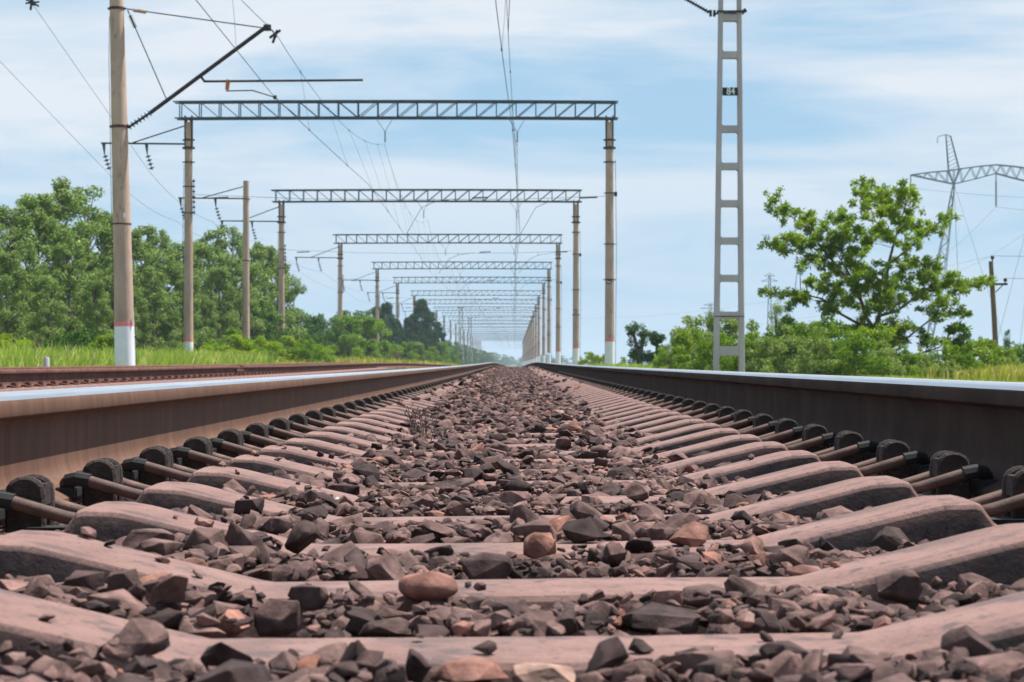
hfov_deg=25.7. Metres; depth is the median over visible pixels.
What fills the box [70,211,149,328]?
poplar tree
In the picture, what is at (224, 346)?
yellow shrub
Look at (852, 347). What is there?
roadside shrub
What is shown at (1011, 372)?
dry grass
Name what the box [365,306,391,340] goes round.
pine tree
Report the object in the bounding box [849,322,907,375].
roadside shrub
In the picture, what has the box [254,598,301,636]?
ballast stone
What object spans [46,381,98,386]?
concrete sleeper
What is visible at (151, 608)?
ballast stones
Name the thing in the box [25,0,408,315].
feeder wire
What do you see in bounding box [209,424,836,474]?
concrete sleeper
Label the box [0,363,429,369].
rusty rail
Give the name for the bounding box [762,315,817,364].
roadside shrub
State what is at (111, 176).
feeder wire
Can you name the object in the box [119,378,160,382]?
concrete sleeper
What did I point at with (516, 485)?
ballast stone
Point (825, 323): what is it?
roadside shrub
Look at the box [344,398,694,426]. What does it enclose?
concrete sleeper
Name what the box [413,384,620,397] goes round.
concrete sleeper
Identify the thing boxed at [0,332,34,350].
weed clump
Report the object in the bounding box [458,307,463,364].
lattice mast
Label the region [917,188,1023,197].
power line
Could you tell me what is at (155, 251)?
poplar tree
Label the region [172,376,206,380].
concrete sleeper
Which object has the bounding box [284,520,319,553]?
ballast stone
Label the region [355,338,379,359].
green bush
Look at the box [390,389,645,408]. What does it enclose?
concrete sleeper
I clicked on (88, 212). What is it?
poplar tree
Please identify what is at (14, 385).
concrete sleeper
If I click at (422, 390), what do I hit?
concrete sleeper
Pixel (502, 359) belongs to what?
tree
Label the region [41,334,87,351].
olive bush
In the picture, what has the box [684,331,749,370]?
roadside shrub
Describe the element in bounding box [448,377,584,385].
concrete sleeper
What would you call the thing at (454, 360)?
green bush
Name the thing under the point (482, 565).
ballast stone
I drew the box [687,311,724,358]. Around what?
roadside shrub
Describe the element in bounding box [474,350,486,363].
tree
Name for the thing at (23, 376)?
rusty rail
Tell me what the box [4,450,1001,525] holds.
concrete sleeper
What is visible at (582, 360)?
weedy bush
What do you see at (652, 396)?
concrete sleeper
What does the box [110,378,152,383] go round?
concrete sleeper
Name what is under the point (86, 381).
concrete sleeper
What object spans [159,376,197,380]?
concrete sleeper
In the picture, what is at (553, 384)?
concrete sleeper
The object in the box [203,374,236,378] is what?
concrete sleeper
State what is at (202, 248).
poplar tree
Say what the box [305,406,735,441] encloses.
concrete sleeper
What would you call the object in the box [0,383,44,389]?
concrete sleeper
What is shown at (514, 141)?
overhead line
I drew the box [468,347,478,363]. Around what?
tree
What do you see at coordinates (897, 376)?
trackside grass
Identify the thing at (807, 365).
roadside shrub
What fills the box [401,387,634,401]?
concrete sleeper
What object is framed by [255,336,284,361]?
yellow shrub
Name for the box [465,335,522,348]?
track gantry
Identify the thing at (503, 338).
track gantry
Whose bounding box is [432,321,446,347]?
pine tree
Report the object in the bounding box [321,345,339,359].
green bush
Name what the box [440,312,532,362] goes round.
track gantry
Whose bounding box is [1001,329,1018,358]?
hedge tree
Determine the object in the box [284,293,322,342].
round tree
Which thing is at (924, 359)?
roadside shrub
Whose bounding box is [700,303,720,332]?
pylon
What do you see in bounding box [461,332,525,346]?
track gantry
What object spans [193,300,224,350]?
poplar tree
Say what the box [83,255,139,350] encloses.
poplar tree
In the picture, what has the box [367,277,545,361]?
track gantry
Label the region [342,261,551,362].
track gantry
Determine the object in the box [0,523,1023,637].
concrete sleeper
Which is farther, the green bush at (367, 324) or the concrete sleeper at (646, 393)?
the green bush at (367, 324)
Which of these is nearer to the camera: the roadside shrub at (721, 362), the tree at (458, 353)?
the roadside shrub at (721, 362)
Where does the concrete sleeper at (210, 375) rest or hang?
on the ballast bed
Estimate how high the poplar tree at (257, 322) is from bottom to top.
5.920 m
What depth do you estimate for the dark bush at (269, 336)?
133.86 m
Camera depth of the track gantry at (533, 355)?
437.75 m
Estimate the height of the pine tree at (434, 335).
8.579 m
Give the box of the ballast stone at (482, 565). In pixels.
[461,552,514,579]
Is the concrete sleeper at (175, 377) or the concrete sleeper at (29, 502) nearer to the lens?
the concrete sleeper at (29, 502)
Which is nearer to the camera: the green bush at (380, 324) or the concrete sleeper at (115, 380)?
the concrete sleeper at (115, 380)
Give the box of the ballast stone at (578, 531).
[561,518,606,543]
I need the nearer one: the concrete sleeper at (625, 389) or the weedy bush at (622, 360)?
the concrete sleeper at (625, 389)
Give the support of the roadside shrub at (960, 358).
on the ground
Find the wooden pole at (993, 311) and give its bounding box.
[989,256,1007,345]
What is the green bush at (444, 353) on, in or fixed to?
on the ground
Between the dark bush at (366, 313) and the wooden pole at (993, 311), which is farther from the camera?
the dark bush at (366, 313)
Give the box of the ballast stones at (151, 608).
[0,443,1023,681]
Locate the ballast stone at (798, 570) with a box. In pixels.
[786,565,820,575]
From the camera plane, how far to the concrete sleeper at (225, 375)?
33.32 m
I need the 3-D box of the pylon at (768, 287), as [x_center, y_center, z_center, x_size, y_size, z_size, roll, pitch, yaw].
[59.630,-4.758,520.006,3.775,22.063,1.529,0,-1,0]
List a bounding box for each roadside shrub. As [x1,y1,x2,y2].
[652,315,725,369]
[653,339,692,368]
[670,326,712,370]
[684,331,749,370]
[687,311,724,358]
[690,310,772,360]
[712,332,766,371]
[723,331,788,371]
[745,324,812,373]
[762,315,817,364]
[766,321,824,372]
[780,314,860,364]
[788,326,848,374]
[807,323,859,374]
[821,330,892,376]
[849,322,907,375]
[856,339,906,376]
[890,343,924,377]
[906,347,938,377]
[913,337,959,377]
[935,359,963,379]
[942,330,1000,370]
[945,344,984,377]
[973,336,1004,368]
[998,347,1023,366]
[1001,342,1023,364]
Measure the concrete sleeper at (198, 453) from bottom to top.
0.274 m
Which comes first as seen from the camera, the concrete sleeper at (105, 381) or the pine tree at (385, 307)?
the concrete sleeper at (105, 381)
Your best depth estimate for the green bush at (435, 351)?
289.47 m
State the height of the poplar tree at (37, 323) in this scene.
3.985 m
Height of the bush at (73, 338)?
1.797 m
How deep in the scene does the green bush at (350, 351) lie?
174.87 m
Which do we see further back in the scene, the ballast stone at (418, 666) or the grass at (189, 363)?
the grass at (189, 363)
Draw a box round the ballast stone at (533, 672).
[512,662,575,681]
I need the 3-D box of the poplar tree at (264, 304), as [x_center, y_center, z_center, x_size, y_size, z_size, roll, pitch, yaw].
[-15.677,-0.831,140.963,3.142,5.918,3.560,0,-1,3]
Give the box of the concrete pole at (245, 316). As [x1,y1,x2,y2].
[178,181,249,338]
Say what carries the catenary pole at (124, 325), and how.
on the ground
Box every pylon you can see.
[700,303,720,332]
[763,273,776,331]
[910,134,1023,355]
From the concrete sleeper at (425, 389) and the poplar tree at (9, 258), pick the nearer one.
the concrete sleeper at (425, 389)
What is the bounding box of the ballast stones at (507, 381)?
[441,365,583,396]
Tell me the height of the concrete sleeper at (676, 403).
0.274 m
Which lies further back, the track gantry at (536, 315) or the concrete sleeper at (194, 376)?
the track gantry at (536, 315)
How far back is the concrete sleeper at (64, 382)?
21.38 m
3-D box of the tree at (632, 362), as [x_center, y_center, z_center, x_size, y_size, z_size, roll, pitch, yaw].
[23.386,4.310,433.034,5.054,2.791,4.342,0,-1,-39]
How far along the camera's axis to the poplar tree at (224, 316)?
123.78 m
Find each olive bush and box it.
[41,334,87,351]
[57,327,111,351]
[85,331,114,352]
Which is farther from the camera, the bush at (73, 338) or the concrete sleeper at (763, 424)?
the bush at (73, 338)
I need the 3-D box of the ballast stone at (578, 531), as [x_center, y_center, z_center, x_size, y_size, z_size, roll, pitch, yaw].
[0.101,0.265,3.129,0.062,0.034,0.049,0,-1,14]
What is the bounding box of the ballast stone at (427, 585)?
[398,571,457,600]
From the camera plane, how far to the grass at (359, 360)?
152.21 m
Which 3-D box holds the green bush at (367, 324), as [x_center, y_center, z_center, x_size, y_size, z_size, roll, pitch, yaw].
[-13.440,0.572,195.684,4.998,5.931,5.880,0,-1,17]
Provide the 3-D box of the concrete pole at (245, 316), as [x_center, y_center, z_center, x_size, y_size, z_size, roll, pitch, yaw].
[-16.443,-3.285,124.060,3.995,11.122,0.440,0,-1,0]
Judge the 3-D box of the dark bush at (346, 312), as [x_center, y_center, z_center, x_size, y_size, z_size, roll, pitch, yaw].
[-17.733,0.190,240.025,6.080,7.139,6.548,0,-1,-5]
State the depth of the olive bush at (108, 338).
63.69 m
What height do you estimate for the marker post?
0.735 m
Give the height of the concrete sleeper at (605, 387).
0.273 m
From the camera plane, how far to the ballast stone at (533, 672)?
1.86 m
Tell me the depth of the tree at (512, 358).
2098.20 m
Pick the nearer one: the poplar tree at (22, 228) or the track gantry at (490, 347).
the poplar tree at (22, 228)
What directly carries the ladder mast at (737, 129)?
on the ground
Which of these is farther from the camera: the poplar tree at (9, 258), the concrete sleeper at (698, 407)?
the poplar tree at (9, 258)
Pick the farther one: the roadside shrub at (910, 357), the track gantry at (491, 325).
the track gantry at (491, 325)
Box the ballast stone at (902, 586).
[875,569,919,604]
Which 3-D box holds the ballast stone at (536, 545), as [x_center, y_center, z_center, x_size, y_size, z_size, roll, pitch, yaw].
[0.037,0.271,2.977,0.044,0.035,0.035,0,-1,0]
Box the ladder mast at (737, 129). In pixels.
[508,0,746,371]
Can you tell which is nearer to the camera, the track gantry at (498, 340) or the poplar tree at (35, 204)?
the poplar tree at (35, 204)
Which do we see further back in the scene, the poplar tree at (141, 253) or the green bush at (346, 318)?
the green bush at (346, 318)
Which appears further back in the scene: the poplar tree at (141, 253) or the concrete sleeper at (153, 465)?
the poplar tree at (141, 253)
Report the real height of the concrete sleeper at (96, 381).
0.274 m
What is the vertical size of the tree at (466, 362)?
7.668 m
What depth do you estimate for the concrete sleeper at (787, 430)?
5.73 m
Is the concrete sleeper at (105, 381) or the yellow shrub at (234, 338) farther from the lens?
the yellow shrub at (234, 338)
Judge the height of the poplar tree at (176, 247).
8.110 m
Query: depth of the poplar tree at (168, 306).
108.85 m
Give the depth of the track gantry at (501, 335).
821.72 m
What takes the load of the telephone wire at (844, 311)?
attached to the wooden pole at (993, 311)
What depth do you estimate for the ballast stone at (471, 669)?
1.86 m
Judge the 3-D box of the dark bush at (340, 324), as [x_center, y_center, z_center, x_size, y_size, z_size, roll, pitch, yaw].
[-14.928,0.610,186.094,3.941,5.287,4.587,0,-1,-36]
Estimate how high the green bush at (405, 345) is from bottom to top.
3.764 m
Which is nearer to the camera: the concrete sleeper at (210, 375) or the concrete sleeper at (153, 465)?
the concrete sleeper at (153, 465)
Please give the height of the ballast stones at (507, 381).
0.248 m
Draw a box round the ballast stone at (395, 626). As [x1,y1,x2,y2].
[358,617,410,635]
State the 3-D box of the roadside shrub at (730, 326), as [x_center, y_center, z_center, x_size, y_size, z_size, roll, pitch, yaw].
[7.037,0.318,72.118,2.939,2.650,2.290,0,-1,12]
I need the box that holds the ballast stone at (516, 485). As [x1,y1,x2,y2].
[505,479,529,490]
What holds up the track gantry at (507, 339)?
on the ground
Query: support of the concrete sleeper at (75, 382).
on the ballast bed
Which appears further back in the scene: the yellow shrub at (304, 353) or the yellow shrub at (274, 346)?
the yellow shrub at (304, 353)
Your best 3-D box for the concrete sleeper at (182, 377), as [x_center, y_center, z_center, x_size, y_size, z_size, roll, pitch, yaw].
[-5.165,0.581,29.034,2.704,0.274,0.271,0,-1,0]
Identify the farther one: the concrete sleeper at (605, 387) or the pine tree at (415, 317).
the pine tree at (415, 317)
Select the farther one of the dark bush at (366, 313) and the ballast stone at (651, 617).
the dark bush at (366, 313)
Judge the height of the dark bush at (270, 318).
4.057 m
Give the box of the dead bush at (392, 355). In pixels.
[389,349,407,362]
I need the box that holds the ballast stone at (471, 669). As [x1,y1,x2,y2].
[429,657,508,681]
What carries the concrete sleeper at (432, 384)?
on the ballast bed
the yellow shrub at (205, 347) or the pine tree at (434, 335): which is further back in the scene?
the pine tree at (434, 335)
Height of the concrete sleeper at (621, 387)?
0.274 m
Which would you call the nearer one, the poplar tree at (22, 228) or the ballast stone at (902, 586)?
the ballast stone at (902, 586)
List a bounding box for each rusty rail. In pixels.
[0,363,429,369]
[0,363,455,387]
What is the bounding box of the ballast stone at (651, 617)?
[621,602,700,633]
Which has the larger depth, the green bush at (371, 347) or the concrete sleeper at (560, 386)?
the green bush at (371, 347)
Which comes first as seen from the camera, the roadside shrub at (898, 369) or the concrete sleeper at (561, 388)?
the concrete sleeper at (561, 388)
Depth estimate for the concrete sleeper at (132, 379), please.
25.17 m
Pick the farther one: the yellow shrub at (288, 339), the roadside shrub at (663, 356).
the yellow shrub at (288, 339)
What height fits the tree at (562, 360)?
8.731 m
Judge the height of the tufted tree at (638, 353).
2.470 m
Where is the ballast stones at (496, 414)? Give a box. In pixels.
[337,387,683,465]
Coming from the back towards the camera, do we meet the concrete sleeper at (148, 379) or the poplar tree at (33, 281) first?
the poplar tree at (33, 281)
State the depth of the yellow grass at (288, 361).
104.02 m
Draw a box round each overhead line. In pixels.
[196,0,491,330]
[495,0,519,318]
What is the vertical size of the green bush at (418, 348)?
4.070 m
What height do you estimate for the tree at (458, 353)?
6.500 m
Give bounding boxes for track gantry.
[101,100,617,365]
[220,189,581,364]
[295,234,562,363]
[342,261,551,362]
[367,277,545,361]
[390,290,540,361]
[404,299,537,361]
[433,306,534,362]
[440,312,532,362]
[441,317,530,363]
[446,324,527,363]
[448,321,529,363]
[451,327,526,364]
[461,330,526,364]
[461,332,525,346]
[462,333,524,365]
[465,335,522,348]
[468,337,523,365]
[476,338,523,361]
[478,339,522,365]
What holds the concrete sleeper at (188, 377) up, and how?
on the ballast bed
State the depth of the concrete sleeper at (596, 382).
18.77 m
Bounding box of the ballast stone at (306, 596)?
[287,584,328,608]
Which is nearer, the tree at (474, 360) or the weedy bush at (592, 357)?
the weedy bush at (592, 357)
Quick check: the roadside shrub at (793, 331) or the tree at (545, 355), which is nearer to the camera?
the roadside shrub at (793, 331)
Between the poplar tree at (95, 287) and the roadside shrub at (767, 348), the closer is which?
the roadside shrub at (767, 348)
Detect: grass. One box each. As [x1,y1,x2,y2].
[0,337,279,366]
[23,361,324,366]
[277,360,343,362]
[284,353,456,368]
[576,361,1022,376]
[814,373,1023,382]
[915,362,1023,381]
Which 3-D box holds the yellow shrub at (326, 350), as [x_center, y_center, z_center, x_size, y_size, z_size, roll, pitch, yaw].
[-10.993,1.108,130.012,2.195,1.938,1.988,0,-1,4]
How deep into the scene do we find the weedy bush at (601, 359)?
111.91 m
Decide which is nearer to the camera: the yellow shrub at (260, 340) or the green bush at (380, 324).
the yellow shrub at (260, 340)
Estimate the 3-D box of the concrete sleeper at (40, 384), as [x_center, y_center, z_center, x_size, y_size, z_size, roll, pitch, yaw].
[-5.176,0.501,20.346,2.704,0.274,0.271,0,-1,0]
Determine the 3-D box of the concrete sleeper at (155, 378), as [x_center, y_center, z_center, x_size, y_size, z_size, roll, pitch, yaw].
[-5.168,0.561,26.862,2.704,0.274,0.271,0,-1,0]
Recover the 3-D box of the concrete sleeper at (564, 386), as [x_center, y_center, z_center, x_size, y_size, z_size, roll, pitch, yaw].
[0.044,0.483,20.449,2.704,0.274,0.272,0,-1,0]
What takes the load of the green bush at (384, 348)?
on the ground
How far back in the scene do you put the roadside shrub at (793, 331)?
56.74 m
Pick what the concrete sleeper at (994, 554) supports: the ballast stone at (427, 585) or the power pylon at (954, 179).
the ballast stone at (427, 585)
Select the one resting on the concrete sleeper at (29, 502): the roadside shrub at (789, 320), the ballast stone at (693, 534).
the ballast stone at (693, 534)
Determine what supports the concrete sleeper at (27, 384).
on the ballast bed
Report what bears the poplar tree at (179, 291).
on the ground
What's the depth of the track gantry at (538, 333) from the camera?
341.75 m
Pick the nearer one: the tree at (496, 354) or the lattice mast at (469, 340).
the lattice mast at (469, 340)
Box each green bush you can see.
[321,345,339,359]
[325,314,380,358]
[334,314,385,356]
[334,334,366,358]
[349,319,404,359]
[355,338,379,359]
[376,340,398,358]
[395,341,419,359]
[411,341,434,361]
[421,346,444,362]
[435,341,452,363]
[445,347,462,365]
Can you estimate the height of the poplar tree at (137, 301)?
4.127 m
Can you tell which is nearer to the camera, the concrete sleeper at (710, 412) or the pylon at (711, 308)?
the concrete sleeper at (710, 412)
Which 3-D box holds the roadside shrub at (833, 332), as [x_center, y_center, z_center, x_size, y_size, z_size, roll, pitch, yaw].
[7.978,0.400,56.052,1.500,1.720,1.698,0,-1,2]
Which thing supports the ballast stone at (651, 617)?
on the ballast bed
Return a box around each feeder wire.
[9,71,370,302]
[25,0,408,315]
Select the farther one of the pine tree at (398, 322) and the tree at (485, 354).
the tree at (485, 354)
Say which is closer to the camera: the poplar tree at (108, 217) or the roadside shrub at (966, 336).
the roadside shrub at (966, 336)
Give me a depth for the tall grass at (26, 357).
52.66 m
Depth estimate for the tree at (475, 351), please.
793.83 m
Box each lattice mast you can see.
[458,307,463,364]
[467,318,472,363]
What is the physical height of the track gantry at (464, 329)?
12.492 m
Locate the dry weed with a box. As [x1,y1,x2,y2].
[404,400,446,441]
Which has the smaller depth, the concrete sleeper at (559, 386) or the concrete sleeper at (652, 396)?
the concrete sleeper at (652, 396)
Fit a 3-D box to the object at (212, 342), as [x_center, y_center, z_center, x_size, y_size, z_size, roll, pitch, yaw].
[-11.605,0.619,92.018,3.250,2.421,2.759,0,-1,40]
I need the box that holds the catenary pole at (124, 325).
[108,0,362,365]
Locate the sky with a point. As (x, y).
(836, 92)
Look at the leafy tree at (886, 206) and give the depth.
59.74 m
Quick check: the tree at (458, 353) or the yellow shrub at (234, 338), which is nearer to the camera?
the yellow shrub at (234, 338)
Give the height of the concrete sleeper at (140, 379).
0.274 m
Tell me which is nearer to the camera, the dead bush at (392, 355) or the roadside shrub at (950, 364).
the roadside shrub at (950, 364)
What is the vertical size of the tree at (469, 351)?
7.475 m
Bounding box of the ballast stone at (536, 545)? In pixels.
[523,532,555,558]
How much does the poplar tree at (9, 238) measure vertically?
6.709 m
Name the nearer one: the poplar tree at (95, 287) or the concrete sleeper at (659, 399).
the concrete sleeper at (659, 399)
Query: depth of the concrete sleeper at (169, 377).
27.89 m
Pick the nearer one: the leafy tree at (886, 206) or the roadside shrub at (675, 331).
the leafy tree at (886, 206)
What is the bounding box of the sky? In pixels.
[0,0,1023,364]
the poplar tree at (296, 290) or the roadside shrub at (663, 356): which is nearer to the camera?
the roadside shrub at (663, 356)
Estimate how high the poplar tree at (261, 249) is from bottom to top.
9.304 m
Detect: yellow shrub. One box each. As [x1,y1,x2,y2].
[199,345,214,352]
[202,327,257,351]
[205,343,230,348]
[218,334,259,354]
[246,337,277,359]
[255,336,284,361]
[271,335,312,361]
[285,338,336,362]
[307,344,333,362]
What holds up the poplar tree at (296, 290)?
on the ground
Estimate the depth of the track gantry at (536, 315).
389.80 m
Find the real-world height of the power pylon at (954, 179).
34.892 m
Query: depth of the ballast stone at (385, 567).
2.67 m
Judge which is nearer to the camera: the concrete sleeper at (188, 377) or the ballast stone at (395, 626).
the ballast stone at (395, 626)
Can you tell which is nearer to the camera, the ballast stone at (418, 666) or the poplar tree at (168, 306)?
the ballast stone at (418, 666)
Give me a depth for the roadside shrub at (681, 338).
63.99 m
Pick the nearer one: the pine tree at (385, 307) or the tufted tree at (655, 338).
the tufted tree at (655, 338)
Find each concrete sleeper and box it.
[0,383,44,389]
[0,389,26,390]
[0,466,1023,564]
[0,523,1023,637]
[0,589,1023,681]
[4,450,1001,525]
[6,382,62,388]
[20,382,71,387]
[33,381,80,387]
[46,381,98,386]
[58,380,103,385]
[69,380,116,385]
[80,379,125,384]
[80,439,973,503]
[90,379,134,384]
[100,379,145,383]
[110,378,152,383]
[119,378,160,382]
[127,378,170,382]
[136,377,173,381]
[144,377,185,381]
[151,376,188,381]
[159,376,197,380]
[166,376,204,380]
[170,430,878,493]
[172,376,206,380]
[179,375,215,379]
[185,375,221,379]
[191,375,224,379]
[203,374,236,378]
[208,374,242,378]
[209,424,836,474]
[223,374,255,377]
[240,418,804,462]
[266,413,776,455]
[287,409,754,449]
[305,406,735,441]
[320,403,720,436]
[332,401,706,430]
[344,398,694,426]
[353,396,683,422]
[362,395,674,418]
[370,393,666,417]
[377,391,658,410]
[384,390,652,410]
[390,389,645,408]
[396,388,639,402]
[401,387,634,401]
[405,386,629,401]
[409,385,625,399]
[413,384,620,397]
[417,383,617,396]
[421,383,614,394]
[423,382,610,393]
[426,382,606,393]
[430,381,605,391]
[432,380,601,391]
[434,380,599,390]
[437,379,596,389]
[438,379,594,388]
[441,378,591,386]
[442,378,590,386]
[445,378,587,386]
[446,377,586,385]
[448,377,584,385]
[450,376,581,384]
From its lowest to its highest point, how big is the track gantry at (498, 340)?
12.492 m
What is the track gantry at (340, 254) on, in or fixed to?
on the ground
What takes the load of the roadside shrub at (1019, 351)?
on the ground
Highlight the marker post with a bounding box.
[43,357,49,366]
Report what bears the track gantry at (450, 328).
on the ground
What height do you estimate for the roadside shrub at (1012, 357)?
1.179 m
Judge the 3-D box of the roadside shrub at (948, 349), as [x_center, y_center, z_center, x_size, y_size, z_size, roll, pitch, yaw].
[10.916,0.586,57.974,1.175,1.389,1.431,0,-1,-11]
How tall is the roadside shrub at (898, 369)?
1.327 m
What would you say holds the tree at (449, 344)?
on the ground
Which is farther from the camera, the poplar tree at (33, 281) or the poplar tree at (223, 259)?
the poplar tree at (223, 259)
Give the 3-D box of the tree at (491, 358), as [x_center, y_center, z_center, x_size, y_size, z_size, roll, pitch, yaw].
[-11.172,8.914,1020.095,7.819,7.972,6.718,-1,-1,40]
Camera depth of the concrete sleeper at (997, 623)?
1.98 m
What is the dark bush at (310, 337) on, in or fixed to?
on the ground
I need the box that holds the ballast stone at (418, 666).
[405,648,431,681]
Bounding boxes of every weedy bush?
[577,352,591,364]
[584,352,599,365]
[597,354,604,365]
[616,357,625,364]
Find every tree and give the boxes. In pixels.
[0,204,65,344]
[0,223,24,346]
[0,240,64,347]
[0,250,35,344]
[2,192,84,344]
[23,276,70,349]
[25,175,113,347]
[38,241,107,345]
[41,185,142,345]
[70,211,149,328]
[76,278,113,346]
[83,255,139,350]
[107,228,165,344]
[132,223,183,347]
[133,288,155,351]
[136,265,182,350]
[137,227,198,335]
[152,241,209,327]
[155,297,183,351]
[163,273,212,348]
[172,241,237,334]
[193,227,249,337]
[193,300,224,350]
[199,266,241,348]
[200,224,274,337]
[220,275,266,342]
[233,241,276,331]
[249,245,302,346]
[252,281,287,348]
[258,255,308,348]
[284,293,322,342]
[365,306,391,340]
[381,301,404,359]
[391,318,408,356]
[400,317,420,359]
[408,298,438,358]
[409,312,428,358]
[419,310,441,352]
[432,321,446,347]
[439,339,462,359]
[445,341,465,364]
[457,344,469,364]
[458,344,474,365]
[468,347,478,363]
[469,347,478,363]
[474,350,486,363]
[476,351,489,362]
[487,352,495,362]
[488,352,505,364]
[495,354,511,365]
[505,356,516,365]
[541,354,553,362]
[552,356,570,363]
[623,359,635,364]
[624,321,653,364]
[648,331,668,359]
[757,174,997,363]
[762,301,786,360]
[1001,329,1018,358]
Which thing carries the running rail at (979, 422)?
on the ballast bed
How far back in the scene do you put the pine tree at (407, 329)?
284.73 m
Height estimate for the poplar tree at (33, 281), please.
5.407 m
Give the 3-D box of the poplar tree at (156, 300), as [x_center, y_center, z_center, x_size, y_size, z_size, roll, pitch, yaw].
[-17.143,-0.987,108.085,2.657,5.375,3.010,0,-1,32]
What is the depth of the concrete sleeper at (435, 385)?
18.23 m
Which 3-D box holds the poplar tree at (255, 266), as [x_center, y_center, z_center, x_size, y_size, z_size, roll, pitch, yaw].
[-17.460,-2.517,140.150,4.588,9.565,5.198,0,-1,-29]
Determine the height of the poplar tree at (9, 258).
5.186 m
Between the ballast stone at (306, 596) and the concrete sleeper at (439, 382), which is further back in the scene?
the concrete sleeper at (439, 382)
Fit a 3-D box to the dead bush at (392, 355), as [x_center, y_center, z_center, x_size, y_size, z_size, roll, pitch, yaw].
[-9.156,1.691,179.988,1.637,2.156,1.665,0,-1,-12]
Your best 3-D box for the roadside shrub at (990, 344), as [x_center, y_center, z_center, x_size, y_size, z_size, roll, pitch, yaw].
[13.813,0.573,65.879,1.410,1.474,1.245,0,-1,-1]
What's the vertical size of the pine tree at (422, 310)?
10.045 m
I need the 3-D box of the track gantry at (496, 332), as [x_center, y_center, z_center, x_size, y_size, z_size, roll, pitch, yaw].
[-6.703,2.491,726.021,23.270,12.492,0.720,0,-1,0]
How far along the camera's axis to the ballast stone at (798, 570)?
2.61 m
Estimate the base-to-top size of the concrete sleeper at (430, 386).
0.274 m
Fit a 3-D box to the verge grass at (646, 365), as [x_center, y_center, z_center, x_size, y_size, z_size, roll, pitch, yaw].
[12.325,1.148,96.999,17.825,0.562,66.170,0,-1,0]
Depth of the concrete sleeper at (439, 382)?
19.33 m
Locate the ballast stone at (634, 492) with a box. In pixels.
[621,482,648,502]
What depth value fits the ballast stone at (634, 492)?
4.03 m
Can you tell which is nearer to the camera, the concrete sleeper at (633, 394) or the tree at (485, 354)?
the concrete sleeper at (633, 394)
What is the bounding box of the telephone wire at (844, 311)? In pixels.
[654,278,1023,330]
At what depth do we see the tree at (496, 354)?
1499.36 m
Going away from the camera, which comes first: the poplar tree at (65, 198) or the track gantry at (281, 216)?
the poplar tree at (65, 198)
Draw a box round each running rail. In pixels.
[0,362,512,526]
[517,362,1023,495]
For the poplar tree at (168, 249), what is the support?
on the ground
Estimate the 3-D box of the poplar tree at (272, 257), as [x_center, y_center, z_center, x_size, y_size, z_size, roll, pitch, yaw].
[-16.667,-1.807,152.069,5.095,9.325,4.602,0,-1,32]
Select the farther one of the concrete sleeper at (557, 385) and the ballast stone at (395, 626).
the concrete sleeper at (557, 385)
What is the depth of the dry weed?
7.19 m
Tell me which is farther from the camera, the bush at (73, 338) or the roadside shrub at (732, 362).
the bush at (73, 338)
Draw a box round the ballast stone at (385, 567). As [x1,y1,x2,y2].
[365,553,405,580]
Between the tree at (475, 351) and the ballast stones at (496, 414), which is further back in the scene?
the tree at (475, 351)
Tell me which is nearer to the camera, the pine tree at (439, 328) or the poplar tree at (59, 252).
the poplar tree at (59, 252)
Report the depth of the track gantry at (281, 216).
144.30 m
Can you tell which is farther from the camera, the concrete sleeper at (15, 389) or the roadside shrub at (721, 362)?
the roadside shrub at (721, 362)
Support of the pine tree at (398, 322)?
on the ground
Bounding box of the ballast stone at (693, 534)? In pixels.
[668,521,707,546]
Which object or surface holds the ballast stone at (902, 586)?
on the ballast bed
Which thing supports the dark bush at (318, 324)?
on the ground
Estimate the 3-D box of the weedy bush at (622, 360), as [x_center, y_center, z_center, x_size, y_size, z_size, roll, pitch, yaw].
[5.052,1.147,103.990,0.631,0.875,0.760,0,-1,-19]
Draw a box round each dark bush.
[233,307,279,357]
[253,312,289,348]
[287,318,324,348]
[299,316,336,346]
[315,313,334,344]
[316,317,354,356]
[327,310,363,336]
[362,309,398,358]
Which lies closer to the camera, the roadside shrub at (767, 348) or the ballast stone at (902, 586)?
the ballast stone at (902, 586)
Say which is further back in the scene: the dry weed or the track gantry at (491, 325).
the track gantry at (491, 325)
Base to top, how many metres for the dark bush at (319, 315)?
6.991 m
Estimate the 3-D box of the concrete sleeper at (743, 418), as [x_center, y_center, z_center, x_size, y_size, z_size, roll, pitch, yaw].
[0.028,0.353,6.885,2.704,0.274,0.268,0,-1,0]

